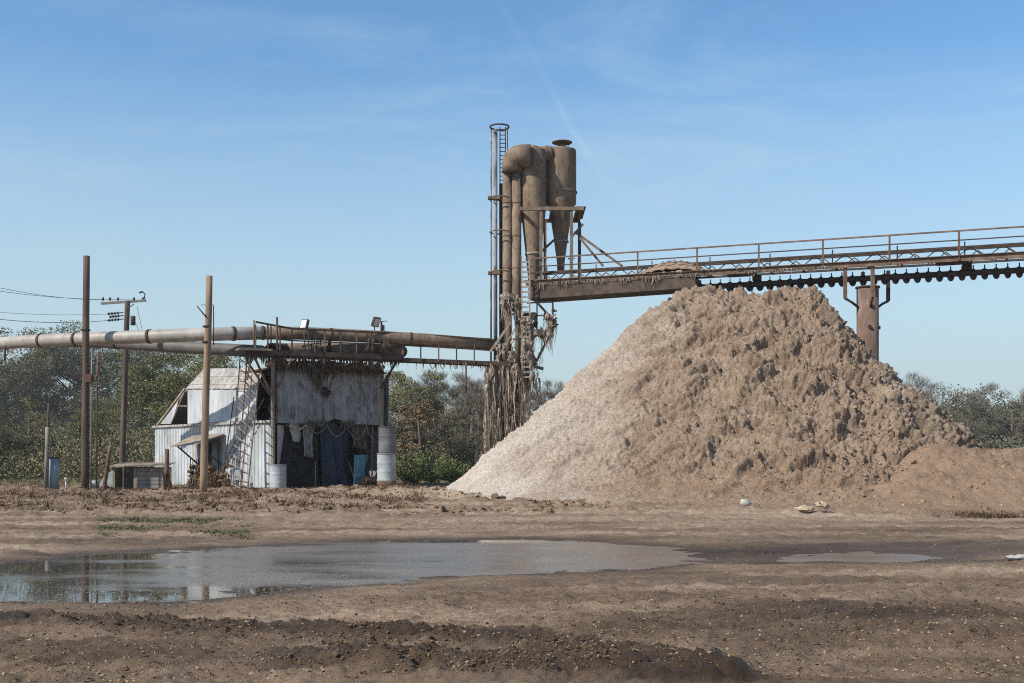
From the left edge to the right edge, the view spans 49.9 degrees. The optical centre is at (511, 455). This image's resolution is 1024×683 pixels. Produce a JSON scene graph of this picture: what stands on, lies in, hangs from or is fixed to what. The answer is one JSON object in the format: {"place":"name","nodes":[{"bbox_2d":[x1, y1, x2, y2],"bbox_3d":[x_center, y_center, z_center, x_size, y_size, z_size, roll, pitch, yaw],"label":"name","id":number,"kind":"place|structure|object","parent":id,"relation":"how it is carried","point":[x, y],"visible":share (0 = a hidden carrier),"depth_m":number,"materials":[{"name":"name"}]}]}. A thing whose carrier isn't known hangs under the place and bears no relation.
{"place":"outdoors","nodes":[
{"label":"outdoors","id":0,"kind":"place"},
{"bbox_2d":[0,475,101,482],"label":"verge grass","id":1,"kind":"structure","parent":0,"point":[20,479],"depth_m":58.06,"materials":[{"name":"plant"}]},
{"bbox_2d":[0,472,1023,682],"bbox_3d":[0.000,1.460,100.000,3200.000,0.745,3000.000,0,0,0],"label":"ground","id":2,"kind":"structure","parent":0,"point":[961,541],"depth_m":12.00,"materials":[{"name":"brown soil"}]},
{"bbox_2d":[0,357,16,405],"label":"oak tree","id":3,"kind":"object","parent":2,"relation":"on","point":[1,386],"visible":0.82,"depth_m":140.25,"materials":[{"name":"green plant"}]},
{"bbox_2d":[0,410,28,466],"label":"oak tree","id":4,"kind":"object","parent":2,"relation":"on","point":[2,436],"visible":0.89,"depth_m":64.17,"materials":[{"name":"green plant"}]},
{"bbox_2d":[0,396,72,473],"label":"oak tree","id":5,"kind":"object","parent":2,"relation":"on","point":[30,405],"visible":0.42,"depth_m":65.66,"materials":[{"name":"green plant"}]},
{"bbox_2d":[0,349,80,451],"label":"oak tree","id":6,"kind":"object","parent":2,"relation":"on","point":[15,422],"visible":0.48,"depth_m":149.16,"materials":[{"name":"green plant"}]},
{"bbox_2d":[44,403,49,488],"bbox_3d":[-18.430,-0.221,43.600,0.227,3.760,0.170,0,0,0],"label":"short post","id":7,"kind":"object","parent":2,"relation":"on","point":[46,462],"visible":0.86,"depth_m":43.54,"materials":[{"name":"grey wood"}]},
{"bbox_2d":[8,353,89,438],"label":"oak tree","id":8,"kind":"object","parent":2,"relation":"on","point":[70,384],"visible":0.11,"depth_m":164.69,"materials":[{"name":"green plant"}]},
{"bbox_2d":[49,457,59,488],"bbox_3d":[-18.380,0.799,44.000,0.550,1.530,0.550,0,0,0],"label":"standpipe","id":9,"kind":"object","parent":2,"relation":"on","point":[53,472],"visible":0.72,"depth_m":43.80,"materials":[{"name":"metal"}]},
{"bbox_2d":[0,320,167,440],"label":"oak tree","id":10,"kind":"object","parent":2,"relation":"on","point":[61,363],"visible":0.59,"depth_m":150.53,"materials":[{"name":"green plant"}]},
{"bbox_2d":[81,255,98,489],"bbox_3d":[-16.503,-3.084,42.848,0.782,9.472,0.418,0,0,33],"label":"wooden pole","id":11,"kind":"object","parent":2,"relation":"on","point":[87,377],"visible":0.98,"depth_m":42.87,"materials":[{"name":"brown wood"}]},
{"bbox_2d":[92,480,99,487],"bbox_3d":[-17.059,1.180,45.000,0.380,0.360,0.380,0,0,0],"label":"white bucket","id":12,"kind":"object","parent":2,"relation":"on","point":[94,483],"visible":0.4,"depth_m":44.85,"materials":[{"name":"white plastic"}]},
{"bbox_2d":[62,408,136,469],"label":"leafy tree","id":13,"kind":"object","parent":2,"relation":"on","point":[103,414],"visible":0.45,"depth_m":65.37,"materials":[{"name":"green plant"}]},
{"bbox_2d":[99,470,112,487],"bbox_3d":[-16.875,0.953,45.803,0.742,0.750,0.304,0,0,-8],"label":"scrap sheet","id":14,"kind":"object","parent":2,"relation":"on","point":[110,478],"visible":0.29,"depth_m":45.70,"materials":[{"name":"white metal"}]},
{"bbox_2d":[102,447,111,489],"bbox_3d":[-15.612,0.683,42.302,0.439,2.073,0.174,0,0,0],"label":"leaning post","id":15,"kind":"object","parent":2,"relation":"on","point":[105,478],"visible":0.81,"depth_m":42.24,"materials":[{"name":"brown wood"}]},
{"bbox_2d":[59,386,166,456],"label":"leafy tree","id":16,"kind":"object","parent":2,"relation":"on","point":[140,424],"visible":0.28,"depth_m":118.64,"materials":[{"name":"green plant"}]},
{"bbox_2d":[101,291,145,462],"bbox_3d":[-21.189,-3.676,59.982,2.464,10.661,0.399,0,0,-4],"label":"utility pole","id":17,"kind":"object","parent":2,"relation":"on","point":[132,320],"visible":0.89,"depth_m":59.88,"materials":[{"name":"brown wood"}]},
{"bbox_2d":[0,312,98,314],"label":"overhead wire","id":18,"kind":"object","parent":17,"relation":"attached to","point":[46,314],"visible":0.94,"depth_m":60.58,"materials":[{"name":"black metal"}]},
{"bbox_2d":[0,319,106,322],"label":"overhead wire","id":19,"kind":"object","parent":17,"relation":"attached to","point":[53,322],"visible":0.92,"depth_m":54.99,"materials":[{"name":"black metal"}]},
{"bbox_2d":[1,291,122,299],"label":"overhead wire","id":20,"kind":"object","parent":17,"relation":"attached to","point":[71,298],"visible":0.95,"depth_m":55.88,"materials":[{"name":"black metal"}]},
{"bbox_2d":[58,348,195,450],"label":"oak tree","id":21,"kind":"object","parent":2,"relation":"on","point":[105,365],"visible":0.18,"depth_m":161.55,"materials":[{"name":"green plant"}]},
{"bbox_2d":[109,462,174,488],"bbox_3d":[-15.024,0.804,44.650,2.294,1.090,1.480,0,0,0],"label":"wood hutch","id":22,"kind":"object","parent":2,"relation":"on","point":[141,475],"visible":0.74,"depth_m":44.20,"materials":[{"name":"grey wood"}]},
{"bbox_2d":[161,449,171,490],"bbox_3d":[-13.308,0.786,42.399,0.395,2.116,0.407,0,0,0],"label":"red post","id":23,"kind":"object","parent":2,"relation":"on","point":[166,479],"visible":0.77,"depth_m":42.38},
{"bbox_2d":[110,350,234,420],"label":"leafy tree","id":24,"kind":"object","parent":2,"relation":"on","point":[134,380],"visible":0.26,"depth_m":71.31,"materials":[{"name":"green plant"}]},
{"bbox_2d":[90,515,259,539],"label":"yard grass","id":25,"kind":"structure","parent":2,"relation":"on","point":[209,520],"depth_m":24.75,"materials":[{"name":"green plant"}]},
{"bbox_2d":[138,353,245,420],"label":"leafy tree","id":26,"kind":"object","parent":2,"relation":"on","point":[183,379],"visible":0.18,"depth_m":68.46,"materials":[{"name":"green plant"}]},
{"bbox_2d":[197,275,213,491],"bbox_3d":[-11.187,-2.448,40.193,0.598,8.264,0.335,0,0,0],"label":"wooden pole","id":27,"kind":"object","parent":2,"relation":"on","point":[207,326],"visible":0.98,"depth_m":40.09,"materials":[{"name":"wood"}]},
{"bbox_2d":[187,457,233,487],"bbox_3d":[-12.904,0.831,46.657,1.239,1.561,5.718,0,0,-41],"label":"brush pile","id":28,"kind":"object","parent":2,"relation":"on","point":[194,478],"visible":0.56,"depth_m":46.19,"materials":[{"name":"brown wood"}]},
{"bbox_2d":[0,479,429,508],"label":"dead weeds","id":29,"kind":"object","parent":2,"relation":"on","point":[217,503],"visible":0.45,"depth_m":36.55,"materials":[{"name":"brown plant"}]},
{"bbox_2d":[215,440,235,479],"bbox_3d":[-12.260,0.476,46.483,1.695,2.308,0.030,0,0,32],"label":"scrap rod","id":30,"kind":"object","parent":2,"relation":"on","point":[227,456],"visible":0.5,"depth_m":46.27,"materials":[{"name":"metal"}]},
{"bbox_2d":[222,397,233,479],"bbox_3d":[-11.943,-0.438,46.174,0.634,4.077,0.042,0,0,13],"label":"scrap rod","id":31,"kind":"object","parent":2,"relation":"on","point":[229,434],"visible":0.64,"depth_m":46.15,"materials":[{"name":"metal"}]},
{"bbox_2d":[230,357,259,489],"bbox_3d":[-10.597,-1.190,43.476,0.860,5.565,1.058,0,0,-41],"label":"lattice ladder","id":32,"kind":"object","parent":2,"relation":"on","point":[238,475],"visible":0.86,"depth_m":43.49,"materials":[{"name":"metal"}]},
{"bbox_2d":[0,384,532,480],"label":"thicket","id":33,"kind":"object","parent":2,"relation":"on","point":[69,462],"visible":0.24,"depth_m":62.81,"materials":[{"name":"green plant"}]},
{"bbox_2d":[152,358,388,487],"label":"metal shed","id":34,"kind":"structure","parent":2,"relation":"on","point":[318,395],"depth_m":46.13,"materials":[{"name":"metal"}]},
{"bbox_2d":[208,440,220,475],"bbox_3d":[-13.099,0.133,47.896,0.114,1.635,1.725,0,0,-41],"label":"window frame","id":35,"kind":"structure","parent":34,"relation":"in","point":[214,442],"depth_m":47.46,"materials":[{"name":"brown wood"}]},
{"bbox_2d":[225,399,264,468],"bbox_3d":[-11.089,-0.756,45.241,0.040,3.067,3.653,0,0,-41],"label":"scrap rod","id":36,"kind":"object","parent":34,"relation":"attached to","point":[247,429],"visible":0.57,"depth_m":44.87,"materials":[{"name":"metal"}]},
{"bbox_2d":[277,425,283,464],"bbox_3d":[-9.412,-0.325,44.460,0.191,1.850,0.792,0,0,11],"label":"bent sheet","id":37,"kind":"object","parent":34,"relation":"attached to","point":[280,431],"visible":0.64,"depth_m":44.26,"materials":[{"name":"grey metal"}]},
{"bbox_2d":[289,423,300,441],"bbox_3d":[-8.663,-0.925,45.223,0.134,0.850,1.641,0,0,27],"label":"white sheet","id":38,"kind":"object","parent":34,"relation":"attached to","point":[296,434],"visible":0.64,"depth_m":44.83,"materials":[{"name":"white fabric"}]},
{"bbox_2d":[302,423,314,457],"bbox_3d":[-8.372,-0.627,45.171,0.580,1.455,0.264,0,0,-42],"label":"hanging rag","id":39,"kind":"object","parent":34,"relation":"hanging from","point":[308,440],"visible":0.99,"depth_m":45.15,"materials":[{"name":"grey fabric"}]},
{"bbox_2d":[320,423,349,486],"bbox_3d":[-7.384,0.001,46.030,1.579,2.802,0.345,0,0,-40],"label":"blue tarp","id":40,"kind":"object","parent":34,"relation":"hanging from","point":[335,458],"visible":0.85,"depth_m":45.99,"materials":[{"name":"blue fabric"}]},
{"bbox_2d":[351,425,369,449],"bbox_3d":[-6.432,-0.778,46.541,0.923,1.055,0.252,0,0,-42],"label":"hanging rag","id":41,"kind":"object","parent":34,"relation":"hanging from","point":[357,433],"visible":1,"depth_m":46.56,"materials":[{"name":"fabric"}]},
{"bbox_2d":[269,465,286,488],"bbox_3d":[-9.147,0.870,43.000,0.676,1.055,0.683,0,0,0],"label":"drum","id":42,"kind":"object","parent":2,"relation":"on","point":[277,473],"visible":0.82,"depth_m":42.72,"materials":[{"name":"white metal"}]},
{"bbox_2d":[0,482,558,514],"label":"bank clods","id":43,"kind":"object","parent":2,"relation":"on","point":[46,506],"visible":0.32,"depth_m":32.63,"materials":[{"name":"brown soil"}]},
{"bbox_2d":[353,455,368,484],"bbox_3d":[-6.415,0.649,46.428,0.208,1.405,1.145,0,0,26],"label":"pale blue tarp","id":44,"kind":"object","parent":2,"relation":"on","point":[360,462],"visible":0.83,"depth_m":46.28,"materials":[{"name":"blue plastic"}]},
{"bbox_2d":[236,317,491,464],"bbox_3d":[-6.047,-2.071,45.160,10.388,7.006,2.043,0,0,-20],"label":"catwalk","id":45,"kind":"object","parent":2,"relation":"on","point":[369,357],"visible":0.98,"depth_m":44.30,"materials":[{"name":"metal"}]},
{"bbox_2d":[59,342,265,357],"bbox_3d":[-14.785,-4.553,45.300,10.471,1.325,1.178,0,0,21],"label":"duct","id":46,"kind":"object","parent":45,"relation":"attached to","point":[222,349],"visible":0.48,"depth_m":44.08,"materials":[{"name":"metal"}]},
{"bbox_2d":[300,319,309,350],"bbox_3d":[-8.300,-4.733,43.999,0.340,1.471,0.231,0,0,31],"label":"floodlight","id":47,"kind":"object","parent":45,"relation":"attached to","point":[304,323],"visible":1,"depth_m":43.95,"materials":[{"name":"metal"}]},
{"bbox_2d":[265,343,406,356],"bbox_3d":[-7.286,-4.315,45.352,5.894,0.722,1.264,0,0,-21],"label":"duct","id":48,"kind":"object","parent":45,"relation":"on","point":[351,348],"visible":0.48,"depth_m":45.26,"materials":[{"name":"metal"}]},
{"bbox_2d":[371,317,380,330],"bbox_3d":[-5.588,-5.238,45.200,0.278,0.949,0.340,0,0,39],"label":"floodlight","id":49,"kind":"object","parent":45,"relation":"attached to","point":[375,322],"visible":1,"depth_m":45.12,"materials":[{"name":"metal"}]},
{"bbox_2d":[359,476,376,485],"bbox_3d":[-5.995,1.196,46.495,1.152,0.755,0.797,0,0,-27],"label":"scrap pile","id":50,"kind":"object","parent":2,"relation":"on","point":[364,480],"visible":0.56,"depth_m":46.22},
{"bbox_2d":[371,425,372,484],"bbox_3d":[-5.941,0.050,46.731,0.048,2.707,0.295,0,0,5],"label":"plank","id":51,"kind":"object","parent":2,"relation":"on","point":[372,456],"visible":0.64,"depth_m":46.70,"materials":[{"name":"brown wood"}]},
{"bbox_2d":[377,454,395,486],"bbox_3d":[-5.111,0.630,44.800,0.790,1.455,0.798,0,0,0],"label":"drum","id":52,"kind":"object","parent":2,"relation":"on","point":[386,469],"visible":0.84,"depth_m":44.47,"materials":[{"name":"white metal"}]},
{"bbox_2d":[378,427,395,453],"bbox_3d":[-5.091,-0.644,44.850,0.728,1.085,0.735,0,0,0],"label":"drum","id":53,"kind":"object","parent":52,"relation":"on","point":[386,440],"visible":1,"depth_m":44.56,"materials":[{"name":"white metal"}]},
{"bbox_2d":[396,452,431,483],"bbox_3d":[-4.817,0.611,52.965,2.010,1.862,1.838,0,0,0],"label":"green bush","id":54,"kind":"object","parent":2,"relation":"on","point":[401,463],"visible":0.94,"depth_m":52.86,"materials":[{"name":"green plant"}]},
{"bbox_2d":[384,371,445,455],"bbox_3d":[-6.939,-1.677,64.306,7.042,6.720,5.567,0,0,22],"label":"leafy tree","id":55,"kind":"object","parent":2,"relation":"on","point":[431,435],"visible":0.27,"depth_m":64.64,"materials":[{"name":"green plant"}]},
{"bbox_2d":[384,370,457,453],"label":"leafy tree","id":56,"kind":"object","parent":2,"relation":"on","point":[401,379],"visible":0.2,"depth_m":70.67,"materials":[{"name":"green plant"}]},
{"bbox_2d":[396,398,457,480],"bbox_3d":[-4.870,-0.719,59.757,4.006,4.866,4.190,0,0,15],"label":"tree","id":57,"kind":"object","parent":2,"relation":"on","point":[422,412],"visible":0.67,"depth_m":59.84,"materials":[{"name":"green plant"}]},
{"bbox_2d":[411,446,453,482],"bbox_3d":[-3.893,0.517,54.066,2.198,2.025,1.676,0,0,0],"label":"green bush","id":58,"kind":"object","parent":2,"relation":"on","point":[430,476],"visible":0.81,"depth_m":53.96,"materials":[{"name":"green plant"}]},
{"bbox_2d":[328,484,547,504],"bbox_3d":[-1.805,1.276,40.873,10.955,0.513,15.185,0,0,0],"label":"weed stubble","id":59,"kind":"object","parent":2,"relation":"on","point":[423,499],"visible":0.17,"depth_m":38.80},
{"bbox_2d":[0,539,886,602],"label":"puddle","id":60,"kind":"object","parent":2,"relation":"on","point":[15,577],"visible":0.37,"depth_m":17.08,"materials":[{"name":"liquid"}]},
{"bbox_2d":[0,540,684,601],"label":"floating lint","id":61,"kind":"object","parent":60,"relation":"on","point":[306,574],"visible":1,"depth_m":16.15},
{"bbox_2d":[409,409,482,467],"bbox_3d":[-3.550,-0.525,61.497,4.449,4.245,3.517,0,0,-40],"label":"leafy tree","id":62,"kind":"object","parent":2,"relation":"on","point":[461,445],"visible":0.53,"depth_m":61.01,"materials":[{"name":"green plant"}]},
{"bbox_2d":[409,369,484,452],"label":"bare tree","id":63,"kind":"object","parent":2,"relation":"on","point":[451,391],"visible":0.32,"depth_m":74.23,"materials":[{"name":"grey plant"}]},
{"bbox_2d":[434,455,469,482],"bbox_3d":[-3.000,0.749,55.008,1.863,1.651,1.629,0,0,0],"label":"green bush","id":64,"kind":"object","parent":2,"relation":"on","point":[451,476],"visible":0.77,"depth_m":54.83,"materials":[{"name":"green plant"}]},
{"bbox_2d":[428,371,496,463],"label":"bare tree","id":65,"kind":"object","parent":2,"relation":"on","point":[471,401],"visible":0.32,"depth_m":68.00,"materials":[{"name":"brown plant"}]},
{"bbox_2d":[455,379,484,451],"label":"bare tree","id":66,"kind":"object","parent":2,"relation":"on","point":[482,442],"visible":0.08,"depth_m":87.22,"materials":[{"name":"grey plant"}]},
{"bbox_2d":[1,524,1018,682],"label":"lint flecks","id":67,"kind":"object","parent":2,"relation":"on","point":[524,626],"visible":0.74,"depth_m":9.58,"materials":[{"name":"white"}]},
{"bbox_2d":[0,496,1023,682],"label":"dry clods","id":68,"kind":"object","parent":2,"relation":"on","point":[467,662],"visible":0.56,"depth_m":9.55,"materials":[{"name":"brown soil"}]},
{"bbox_2d":[0,582,1023,682],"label":"mud clods","id":69,"kind":"object","parent":2,"relation":"on","point":[481,660],"visible":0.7,"depth_m":9.34,"materials":[{"name":"brown soil"}]},
{"bbox_2d":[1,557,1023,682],"bbox_3d":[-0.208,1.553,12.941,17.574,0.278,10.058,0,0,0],"label":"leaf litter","id":70,"kind":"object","parent":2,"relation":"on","point":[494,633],"visible":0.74,"depth_m":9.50,"materials":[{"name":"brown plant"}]},
{"bbox_2d":[529,379,564,414],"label":"bare tree","id":71,"kind":"object","parent":2,"relation":"on","point":[549,394],"visible":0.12,"depth_m":118.14,"materials":[{"name":"grey plant"}]},
{"bbox_2d":[483,123,622,453],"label":"cyclone tower","id":72,"kind":"structure","parent":2,"relation":"on","point":[536,180],"depth_m":46.11,"materials":[{"name":"metal"}]},
{"bbox_2d":[0,326,497,360],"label":"duct","id":73,"kind":"object","parent":72,"relation":"attached to","point":[231,333],"visible":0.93,"depth_m":44.17,"materials":[{"name":"metal"}]},
{"bbox_2d":[116,380,1023,448],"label":"wood","id":74,"kind":"object","parent":2,"relation":"on","point":[1017,444],"visible":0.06,"depth_m":122.80,"materials":[{"name":"green plant"}]},
{"bbox_2d":[528,498,617,507],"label":"toe clods","id":75,"kind":"object","parent":2,"relation":"on","point":[571,502],"visible":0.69,"depth_m":33.39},
{"bbox_2d":[446,283,987,511],"bbox_3d":[8.386,-2.364,41.095,22.886,8.694,24.802,0,0,0],"label":"waste heap","id":76,"kind":"object","parent":2,"relation":"on","point":[779,398],"visible":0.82,"depth_m":37.13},
{"bbox_2d":[475,447,483,463],"bbox_3d":[-1.402,0.390,47.592,0.468,1.562,0.216,0,0,0],"label":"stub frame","id":77,"kind":"object","parent":76,"relation":"on","point":[479,450],"visible":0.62,"depth_m":47.56,"materials":[{"name":"metal"}]},
{"bbox_2d":[740,499,751,505],"bbox_3d":[6.727,1.349,31.600,0.327,0.226,0.220,0,0,0],"label":"white jug","id":78,"kind":"object","parent":2,"relation":"on","point":[745,502],"visible":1,"depth_m":31.52,"materials":[{"name":"white plastic"}]},
{"bbox_2d":[793,501,829,512],"bbox_3d":[8.219,1.423,30.207,1.007,0.381,0.457,0,0,0],"label":"torn sack","id":79,"kind":"object","parent":2,"relation":"on","point":[805,508],"visible":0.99,"depth_m":30.10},
{"bbox_2d":[843,266,889,361],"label":"support column","id":80,"kind":"structure","parent":2,"relation":"on","point":[867,305],"depth_m":41.30,"materials":[{"name":"metal"}]},
{"bbox_2d":[523,226,1023,301],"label":"conveyor bridge","id":81,"kind":"structure","parent":80,"relation":"on","point":[574,288],"depth_m":42.63,"materials":[{"name":"metal"}]},
{"bbox_2d":[639,259,713,279],"bbox_3d":[6.491,-7.512,44.182,3.000,0.736,1.300,0,0,20],"label":"spilled waste","id":82,"kind":"object","parent":81,"relation":"on","point":[673,265],"visible":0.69,"depth_m":43.78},
{"bbox_2d":[853,551,940,562],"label":"puddle","id":83,"kind":"object","parent":2,"relation":"on","point":[889,557],"visible":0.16,"depth_m":18.42,"materials":[{"name":"liquid"}]},
{"bbox_2d":[897,370,943,403],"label":"bare tree","id":84,"kind":"object","parent":2,"relation":"on","point":[930,388],"visible":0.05,"depth_m":117.48,"materials":[{"name":"grey plant"}]},
{"bbox_2d":[848,442,1023,516],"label":"soil mound","id":85,"kind":"object","parent":2,"relation":"on","point":[937,479],"visible":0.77,"depth_m":31.49,"materials":[{"name":"brown soil"}]},
{"bbox_2d":[924,382,996,444],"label":"leafy tree","id":86,"kind":"object","parent":2,"relation":"on","point":[958,398],"visible":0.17,"depth_m":110.60,"materials":[{"name":"green plant"}]},
{"bbox_2d":[930,507,1023,518],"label":"dead shrub","id":87,"kind":"object","parent":2,"relation":"on","point":[983,514],"visible":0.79,"depth_m":28.40,"materials":[{"name":"brown plant"}]},
{"bbox_2d":[956,414,997,447],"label":"leafy tree","id":88,"kind":"object","parent":2,"relation":"on","point":[979,432],"visible":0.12,"depth_m":95.42,"materials":[{"name":"green plant"}]},
{"bbox_2d":[949,379,1018,448],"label":"bare tree","id":89,"kind":"object","parent":2,"relation":"on","point":[987,388],"visible":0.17,"depth_m":119.28,"materials":[{"name":"green plant"}]},
{"bbox_2d":[968,389,1023,447],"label":"leafy tree","id":90,"kind":"object","parent":2,"relation":"on","point":[990,431],"visible":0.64,"depth_m":109.68,"materials":[{"name":"green plant"}]},
{"bbox_2d":[1005,386,1023,441],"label":"bare tree","id":91,"kind":"object","parent":2,"relation":"on","point":[1018,426],"visible":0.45,"depth_m":114.91,"materials":[{"name":"grey plant"}]},
{"bbox_2d":[1005,554,1023,559],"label":"plastic scrap","id":92,"kind":"object","parent":2,"relation":"on","point":[1016,557],"visible":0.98,"depth_m":17.09,"materials":[{"name":"white plastic"}]},
{"bbox_2d":[0,0,1023,434],"label":"sky","id":93,"kind":"structure","parent":0,"point":[326,163],"materials":[{"name":"blue"}]}
]}

